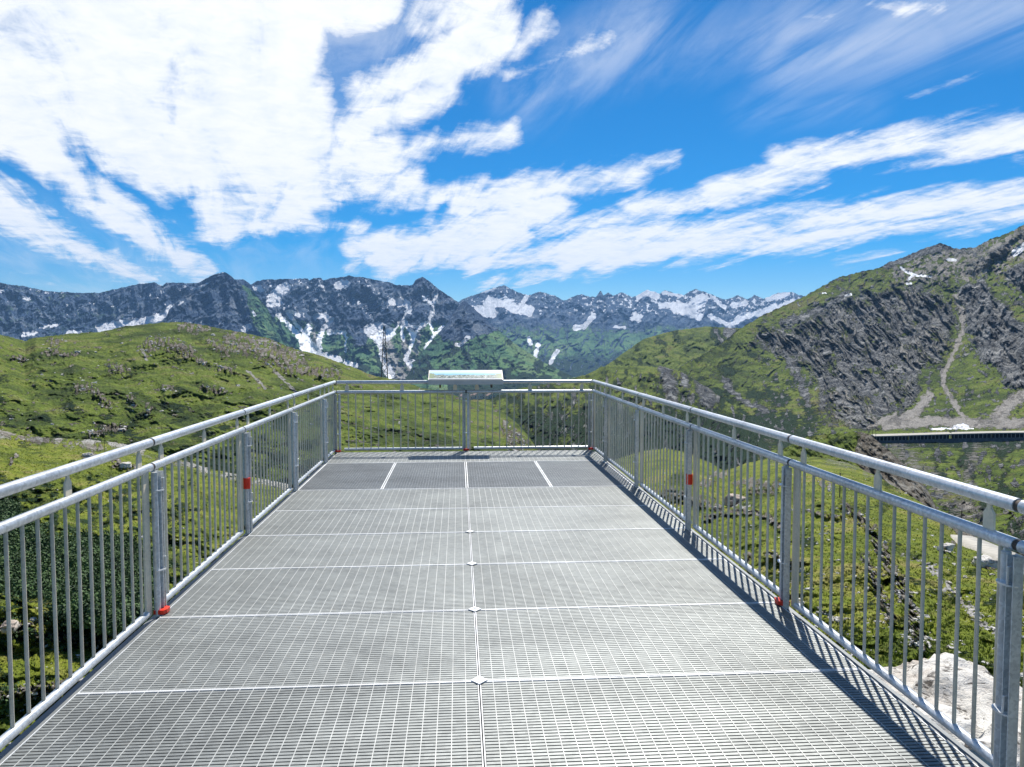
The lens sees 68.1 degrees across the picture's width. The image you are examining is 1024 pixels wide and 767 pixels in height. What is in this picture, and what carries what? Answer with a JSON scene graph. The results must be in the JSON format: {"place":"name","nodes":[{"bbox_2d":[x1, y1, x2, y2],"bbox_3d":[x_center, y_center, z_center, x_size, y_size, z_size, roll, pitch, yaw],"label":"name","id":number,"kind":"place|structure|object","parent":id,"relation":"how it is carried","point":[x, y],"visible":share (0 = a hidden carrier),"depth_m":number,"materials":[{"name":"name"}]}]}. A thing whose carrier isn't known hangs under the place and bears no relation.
{"place":"outdoors","nodes":[
{"label":"outdoors","id":0,"kind":"place"},
{"bbox_2d":[165,272,289,346],"bbox_3d":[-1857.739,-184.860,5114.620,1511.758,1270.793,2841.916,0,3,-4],"label":"mountains","id":1,"kind":"structure","parent":0,"point":[224,300],"depth_m":5558.80,"materials":[{"name":"grey stone"}]},
{"bbox_2d":[0,275,458,379],"bbox_3d":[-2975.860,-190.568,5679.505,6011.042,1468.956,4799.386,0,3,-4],"label":"mountains","id":2,"kind":"structure","parent":0,"point":[344,320],"depth_m":6358.63,"materials":[{"name":"grey stone"}]},
{"bbox_2d":[0,322,537,483],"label":"hill","id":3,"kind":"structure","parent":0,"point":[44,400],"depth_m":283.59,"materials":[{"name":"green plant"}]},
{"bbox_2d":[2,322,527,476],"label":"scattered rocks","id":4,"kind":"object","parent":3,"relation":"on","point":[163,389],"visible":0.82,"depth_m":322.49,"materials":[{"name":"stone"}]},
{"bbox_2d":[380,326,388,377],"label":"pylon","id":5,"kind":"object","parent":3,"relation":"on","point":[383,343],"visible":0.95,"depth_m":407.88,"materials":[{"name":"metal"}]},
{"bbox_2d":[405,301,575,396],"bbox_3d":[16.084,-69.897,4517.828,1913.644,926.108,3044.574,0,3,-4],"label":"mountains","id":6,"kind":"structure","parent":0,"point":[468,337],"depth_m":4581.60,"materials":[{"name":"green plant"}]},
{"bbox_2d":[0,430,1023,752],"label":"turf","id":7,"kind":"structure","parent":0,"point":[76,448],"depth_m":51.92,"materials":[{"name":"green plant"}]},
{"bbox_2d":[0,620,19,634],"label":"boulder","id":8,"kind":"object","parent":7,"relation":"on","point":[15,625],"visible":0.73,"depth_m":40.02,"materials":[{"name":"grey stone"}]},
{"bbox_2d":[82,453,93,456],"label":"boulder","id":9,"kind":"object","parent":7,"relation":"on","point":[87,454],"visible":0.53,"depth_m":109.98,"materials":[{"name":"stone"}]},
{"bbox_2d":[0,497,182,634],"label":"thicket","id":10,"kind":"object","parent":7,"relation":"on","point":[9,508],"visible":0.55,"depth_m":52.89,"materials":[{"name":"green plant"}]},
{"bbox_2d":[119,462,131,469],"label":"boulder","id":11,"kind":"object","parent":7,"relation":"on","point":[125,465],"visible":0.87,"depth_m":103.78,"materials":[{"name":"stone"}]},
{"bbox_2d":[0,460,287,714],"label":"thicket","id":12,"kind":"object","parent":7,"relation":"on","point":[18,637],"visible":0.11,"depth_m":42.57,"materials":[{"name":"green plant"}]},
{"bbox_2d":[0,450,988,766],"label":"platform frame","id":13,"kind":"object","parent":7,"relation":"on","point":[84,682],"visible":0.07,"depth_m":4.21,"materials":[{"name":"grey metal"}]},
{"bbox_2d":[151,470,169,616],"bbox_3d":[-2.200,1.016,4.739,0.079,0.941,0.104,0,3,-4],"label":"railing post","id":14,"kind":"object","parent":13,"relation":"on","point":[159,555],"visible":0.99,"depth_m":4.72,"materials":[{"name":"metal"}]},
{"bbox_2d":[149,410,245,608],"bbox_3d":[-2.318,0.832,5.749,0.054,1.097,2.020,0,3,-4],"label":"railing","id":15,"kind":"object","parent":14,"relation":"attached to","point":[163,461],"visible":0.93,"depth_m":5.63,"materials":[{"name":"metal"}]},
{"bbox_2d":[0,681,483,766],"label":"floor grating","id":16,"kind":"object","parent":13,"relation":"on","point":[432,724],"visible":1,"depth_m":3.33,"materials":[{"name":"grey metal"}]},
{"bbox_2d":[471,676,487,684],"bbox_3d":[-0.165,1.488,3.805,0.062,0.008,0.068,2,4,38],"label":"cover plate","id":17,"kind":"object","parent":16,"relation":"on","point":[479,680],"visible":1,"depth_m":3.80,"materials":[{"name":"metal"}]},
{"bbox_2d":[243,432,252,534],"bbox_3d":[-2.349,0.905,6.749,0.070,0.941,0.107,0,3,-4],"label":"railing post","id":18,"kind":"object","parent":13,"relation":"on","point":[247,478],"visible":0.98,"depth_m":6.72,"materials":[{"name":"metal"}]},
{"bbox_2d":[242,394,292,529],"bbox_3d":[-2.458,0.723,7.731,0.054,1.097,1.960,0,3,-4],"label":"railing","id":19,"kind":"object","parent":18,"relation":"attached to","point":[256,424],"visible":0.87,"depth_m":7.68,"materials":[{"name":"metal"}]},
{"bbox_2d":[77,610,477,693],"bbox_3d":[-1.173,1.487,4.243,1.944,0.034,1.009,0,3,-4],"label":"floor grating","id":20,"kind":"object","parent":13,"relation":"on","point":[217,652],"visible":0.88,"depth_m":4.16,"materials":[{"name":"grey metal"}]},
{"bbox_2d":[292,412,298,490],"bbox_3d":[-2.487,0.797,8.703,0.068,0.941,0.104,0,3,-4],"label":"railing post","id":21,"kind":"object","parent":13,"relation":"on","point":[295,447],"visible":0.98,"depth_m":8.67,"materials":[{"name":"metal"}]},
{"bbox_2d":[291,384,323,487],"bbox_3d":[-2.598,0.614,9.703,0.054,1.097,2.000,0,3,-4],"label":"railing","id":22,"kind":"object","parent":21,"relation":"attached to","point":[305,418],"visible":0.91,"depth_m":9.66,"materials":[{"name":"metal"}]},
{"bbox_2d":[159,564,473,617],"bbox_3d":[-1.244,1.431,5.244,1.944,0.034,0.989,0,3,-4],"label":"floor grating","id":23,"kind":"object","parent":13,"relation":"on","point":[291,591],"visible":0.95,"depth_m":5.17,"materials":[{"name":"grey metal"}]},
{"bbox_2d":[323,399,327,462],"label":"railing post","id":24,"kind":"object","parent":13,"relation":"on","point":[325,419],"visible":0.98,"depth_m":10.66,"materials":[{"name":"metal"}]},
{"bbox_2d":[334,394,340,453],"bbox_3d":[-2.688,0.634,11.676,0.104,0.941,0.079,0,3,-4],"label":"railing post","id":25,"kind":"object","parent":13,"relation":"on","point":[339,421],"visible":0.98,"depth_m":11.68,"materials":[{"name":"metal"}]},
{"bbox_2d":[322,381,335,460],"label":"railing","id":26,"kind":"object","parent":25,"relation":"attached to","point":[331,448],"visible":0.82,"depth_m":11.30,"materials":[{"name":"metal"}]},
{"bbox_2d":[213,532,470,568],"bbox_3d":[-1.314,1.378,6.230,1.944,0.034,0.979,0,3,-4],"label":"floor grating","id":27,"kind":"object","parent":13,"relation":"on","point":[332,550],"visible":0.91,"depth_m":6.19,"materials":[{"name":"grey metal"}]},
{"bbox_2d":[298,463,394,489],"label":"fine floor grating","id":28,"kind":"object","parent":13,"relation":"on","point":[340,476],"visible":0.91,"depth_m":9.54,"materials":[{"name":"grey metal"}]},
{"bbox_2d":[248,508,468,535],"bbox_3d":[-1.384,1.323,7.211,1.944,0.034,0.979,0,3,-4],"label":"floor grating","id":29,"kind":"object","parent":13,"relation":"on","point":[368,521],"visible":0.88,"depth_m":7.15,"materials":[{"name":"grey metal"}]},
{"bbox_2d":[275,488,467,510],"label":"floor grating","id":30,"kind":"object","parent":13,"relation":"on","point":[357,499],"visible":0.9,"depth_m":8.20,"materials":[{"name":"grey metal"}]},
{"bbox_2d":[327,451,464,462],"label":"floor grating","id":31,"kind":"object","parent":13,"relation":"on","point":[385,457],"visible":0.93,"depth_m":11.17,"materials":[{"name":"grey metal"}]},
{"bbox_2d":[383,462,466,488],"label":"fine floor grating","id":32,"kind":"object","parent":13,"relation":"on","point":[418,475],"visible":0.94,"depth_m":9.60,"materials":[{"name":"grey metal"}]},
{"bbox_2d":[463,393,468,450],"bbox_3d":[-0.717,0.625,11.845,0.104,0.941,0.079,0,3,-4],"label":"railing post","id":33,"kind":"object","parent":13,"relation":"on","point":[464,424],"visible":1,"depth_m":11.85,"materials":[{"name":"metal"}]},
{"bbox_2d":[336,380,464,450],"bbox_3d":[-1.735,0.498,11.812,2.008,1.097,0.054,0,3,-4],"label":"railing","id":34,"kind":"object","parent":33,"relation":"attached to","point":[378,392],"visible":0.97,"depth_m":11.79,"materials":[{"name":"metal"}]},
{"bbox_2d":[428,370,502,387],"bbox_3d":[-0.724,-0.071,11.867,1.156,0.267,0.330,0,3,-4],"label":"panorama board","id":35,"kind":"object","parent":34,"relation":"attached to","point":[460,377],"visible":1,"depth_m":11.77,"materials":[{"name":"silver metal"}]},
{"bbox_2d":[465,380,591,449],"bbox_3d":[0.262,0.490,11.953,1.997,1.097,0.054,0,3,-4],"label":"railing","id":36,"kind":"object","parent":33,"relation":"attached to","point":[530,390],"visible":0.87,"depth_m":11.94,"materials":[{"name":"metal"}]},
{"bbox_2d":[466,461,550,487],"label":"fine floor grating","id":37,"kind":"object","parent":13,"relation":"on","point":[499,474],"visible":0.96,"depth_m":9.67,"materials":[{"name":"grey metal"}]},
{"bbox_2d":[465,450,601,461],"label":"floor grating","id":38,"kind":"object","parent":13,"relation":"on","point":[559,455],"visible":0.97,"depth_m":11.27,"materials":[{"name":"grey metal"}]},
{"bbox_2d":[467,486,656,507],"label":"floor grating","id":39,"kind":"object","parent":13,"relation":"on","point":[554,496],"visible":0.91,"depth_m":8.36,"materials":[{"name":"grey metal"}]},
{"bbox_2d":[469,505,685,531],"bbox_3d":[0.576,1.314,7.349,1.974,0.034,0.979,0,3,-4],"label":"floor grating","id":40,"kind":"object","parent":13,"relation":"on","point":[568,518],"visible":0.91,"depth_m":7.31,"materials":[{"name":"grey metal"}]},
{"bbox_2d":[535,460,633,486],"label":"fine floor grating","id":41,"kind":"object","parent":13,"relation":"on","point":[579,473],"visible":0.95,"depth_m":9.75,"materials":[{"name":"grey metal"}]},
{"bbox_2d":[588,393,593,449],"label":"railing post","id":42,"kind":"object","parent":13,"relation":"on","point":[590,436],"visible":0.99,"depth_m":11.95,"materials":[{"name":"metal"}]},
{"bbox_2d":[592,380,607,458],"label":"railing","id":43,"kind":"object","parent":42,"relation":"attached to","point":[600,394],"visible":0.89,"depth_m":11.54,"materials":[{"name":"metal"}]},
{"bbox_2d":[470,528,723,563],"bbox_3d":[0.646,1.369,6.369,1.974,0.034,0.979,0,3,-4],"label":"floor grating","id":44,"kind":"object","parent":13,"relation":"on","point":[505,547],"visible":0.94,"depth_m":6.31,"materials":[{"name":"grey metal"}]},
{"bbox_2d":[603,398,607,461],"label":"railing post","id":45,"kind":"object","parent":13,"relation":"on","point":[605,406],"visible":0.97,"depth_m":10.83,"materials":[{"name":"metal"}]},
{"bbox_2d":[606,384,639,482],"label":"railing","id":46,"kind":"object","parent":45,"relation":"attached to","point":[625,410],"visible":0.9,"depth_m":9.97,"materials":[{"name":"metal"}]},
{"bbox_2d":[472,559,774,609],"bbox_3d":[0.716,1.424,5.383,1.974,0.034,0.989,0,3,-4],"label":"floor grating","id":47,"kind":"object","parent":13,"relation":"on","point":[595,584],"visible":0.94,"depth_m":5.33,"materials":[{"name":"grey metal"}]},
{"bbox_2d":[633,410,638,487],"bbox_3d":[1.469,0.783,8.973,0.068,0.941,0.104,0,3,-4],"label":"railing post","id":48,"kind":"object","parent":13,"relation":"on","point":[636,461],"visible":0.95,"depth_m":8.93,"materials":[{"name":"metal"}]},
{"bbox_2d":[638,393,693,523],"bbox_3d":[1.580,0.709,7.971,0.054,1.097,2.030,0,3,-4],"label":"railing","id":49,"kind":"object","parent":48,"relation":"attached to","point":[678,422],"visible":0.93,"depth_m":7.90,"materials":[{"name":"metal"}]},
{"bbox_2d":[475,602,858,680],"bbox_3d":[0.787,1.478,4.382,1.974,0.034,1.009,0,3,-4],"label":"floor grating","id":50,"kind":"object","parent":13,"relation":"on","point":[584,642],"visible":0.91,"depth_m":4.29,"materials":[{"name":"grey metal"}]},
{"bbox_2d":[468,606,480,611],"bbox_3d":[-0.237,1.433,4.816,0.068,0.008,0.062,3,4,43],"label":"cover plate","id":51,"kind":"object","parent":50,"relation":"on","point":[474,609],"visible":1,"depth_m":4.80,"materials":[{"name":"metal"}]},
{"bbox_2d":[684,430,692,529],"bbox_3d":[1.613,0.894,6.949,0.070,0.941,0.107,0,3,-4],"label":"railing post","id":52,"kind":"object","parent":13,"relation":"on","point":[689,484],"visible":1,"depth_m":6.91,"materials":[{"name":"metal"}]},
{"bbox_2d":[690,408,791,595],"bbox_3d":[1.724,0.822,5.935,0.054,1.097,2.060,0,3,-4],"label":"railing","id":53,"kind":"object","parent":52,"relation":"attached to","point":[779,457],"visible":0.94,"depth_m":5.84,"materials":[{"name":"metal"}]},
{"bbox_2d":[480,669,977,766],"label":"floor grating","id":54,"kind":"object","parent":13,"relation":"on","point":[843,718],"visible":1,"depth_m":3.39,"materials":[{"name":"grey metal"}]},
{"bbox_2d":[775,466,791,608],"bbox_3d":[1.752,1.007,4.899,0.079,0.941,0.104,0,3,-4],"label":"railing post","id":55,"kind":"object","parent":13,"relation":"on","point":[785,484],"visible":0.98,"depth_m":4.87,"materials":[{"name":"metal"}]},
{"bbox_2d":[991,550,1023,766],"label":"railing post","id":56,"kind":"object","parent":13,"relation":"on","point":[1005,706],"visible":1,"depth_m":2.89,"materials":[{"name":"metal"}]},
{"bbox_2d":[787,435,1021,764],"bbox_3d":[1.867,0.932,3.918,0.054,1.097,1.990,0,3,-4],"label":"railing","id":57,"kind":"object","parent":56,"relation":"attached to","point":[986,531],"visible":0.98,"depth_m":3.64,"materials":[{"name":"metal"}]},
{"bbox_2d":[1012,500,1023,766],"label":"railing","id":58,"kind":"object","parent":56,"relation":"attached to","point":[1017,544],"visible":1,"depth_m":2.87,"materials":[{"name":"metal"}]},
{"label":"railing post","id":59,"kind":"object","parent":13,"relation":"on","visible":0},
{"bbox_2d":[0,439,154,749],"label":"railing","id":60,"kind":"object","parent":59,"relation":"attached to","point":[14,730],"visible":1,"depth_m":3.77,"materials":[{"name":"metal"}]},
{"bbox_2d":[1,433,1023,744],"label":"scattered rocks","id":61,"kind":"object","parent":7,"relation":"on","point":[771,591],"visible":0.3,"depth_m":29.38,"materials":[{"name":"stone"}]},
{"bbox_2d":[724,493,745,506],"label":"boulder","id":62,"kind":"object","parent":7,"relation":"on","point":[731,499],"visible":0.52,"depth_m":74.40,"materials":[{"name":"grey stone"}]},
{"bbox_2d":[868,652,1021,766],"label":"boulder","id":63,"kind":"object","parent":7,"relation":"on","point":[983,703],"visible":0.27,"depth_m":6.58,"materials":[{"name":"stone"}]},
{"bbox_2d":[944,543,954,551],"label":"boulder","id":64,"kind":"object","parent":7,"relation":"on","point":[949,546],"visible":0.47,"depth_m":42.08,"materials":[{"name":"stone"}]},
{"bbox_2d":[971,554,997,568],"bbox_3d":[23.878,9.061,38.239,1.027,0.737,1.259,0,3,-4],"label":"boulder","id":65,"kind":"object","parent":7,"relation":"on","point":[987,560],"visible":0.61,"depth_m":37.82,"materials":[{"name":"stone"}]},
{"bbox_2d":[0,0,1023,301],"label":"sky","id":66,"kind":"structure","parent":0,"point":[564,149],"materials":[{"name":"blue"}]},
{"bbox_2d":[471,366,777,469],"bbox_3d":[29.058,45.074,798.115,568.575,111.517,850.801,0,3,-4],"label":"hills","id":67,"kind":"structure","parent":0,"point":[674,385],"depth_m":725.15,"materials":[{"name":"green plant"}]},
{"bbox_2d":[473,393,483,398],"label":"house","id":68,"kind":"structure","parent":67,"relation":"on","point":[480,395],"depth_m":948.16,"materials":[{"name":"stone"}]},
{"bbox_2d":[486,393,494,398],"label":"house","id":69,"kind":"structure","parent":67,"relation":"on","point":[488,395],"depth_m":946.70,"materials":[{"name":"stone"}]},
{"bbox_2d":[458,285,803,376],"bbox_3d":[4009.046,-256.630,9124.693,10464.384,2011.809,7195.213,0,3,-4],"label":"mountains","id":70,"kind":"structure","parent":0,"point":[578,335],"depth_m":9763.94,"materials":[{"name":"grey stone"}]},
{"bbox_2d":[605,326,739,369],"bbox_3d":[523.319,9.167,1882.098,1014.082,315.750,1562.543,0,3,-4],"label":"hills","id":71,"kind":"structure","parent":0,"point":[676,349],"depth_m":1987.15,"materials":[{"name":"green plant"}]},
{"bbox_2d":[678,225,1023,438],"bbox_3d":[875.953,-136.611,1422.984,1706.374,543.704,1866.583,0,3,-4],"label":"mountain","id":72,"kind":"structure","parent":0,"point":[928,339],"depth_m":1304.04,"materials":[{"name":"grey stone"}]},
{"bbox_2d":[765,432,972,535],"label":"hills","id":73,"kind":"structure","parent":0,"point":[862,443],"depth_m":204.38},
{"bbox_2d":[758,438,1023,555],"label":"hills","id":74,"kind":"structure","parent":0,"point":[995,466],"depth_m":341.68,"materials":[{"name":"green plant"}]},
{"bbox_2d":[871,431,1023,442],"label":"road gallery","id":75,"kind":"object","parent":74,"relation":"on","point":[975,436],"visible":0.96,"depth_m":564.38,"materials":[{"name":"concrete"}]},
{"bbox_2d":[950,534,1022,559],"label":"road","id":76,"kind":"structure","parent":0,"point":[988,548],"depth_m":48.50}
]}

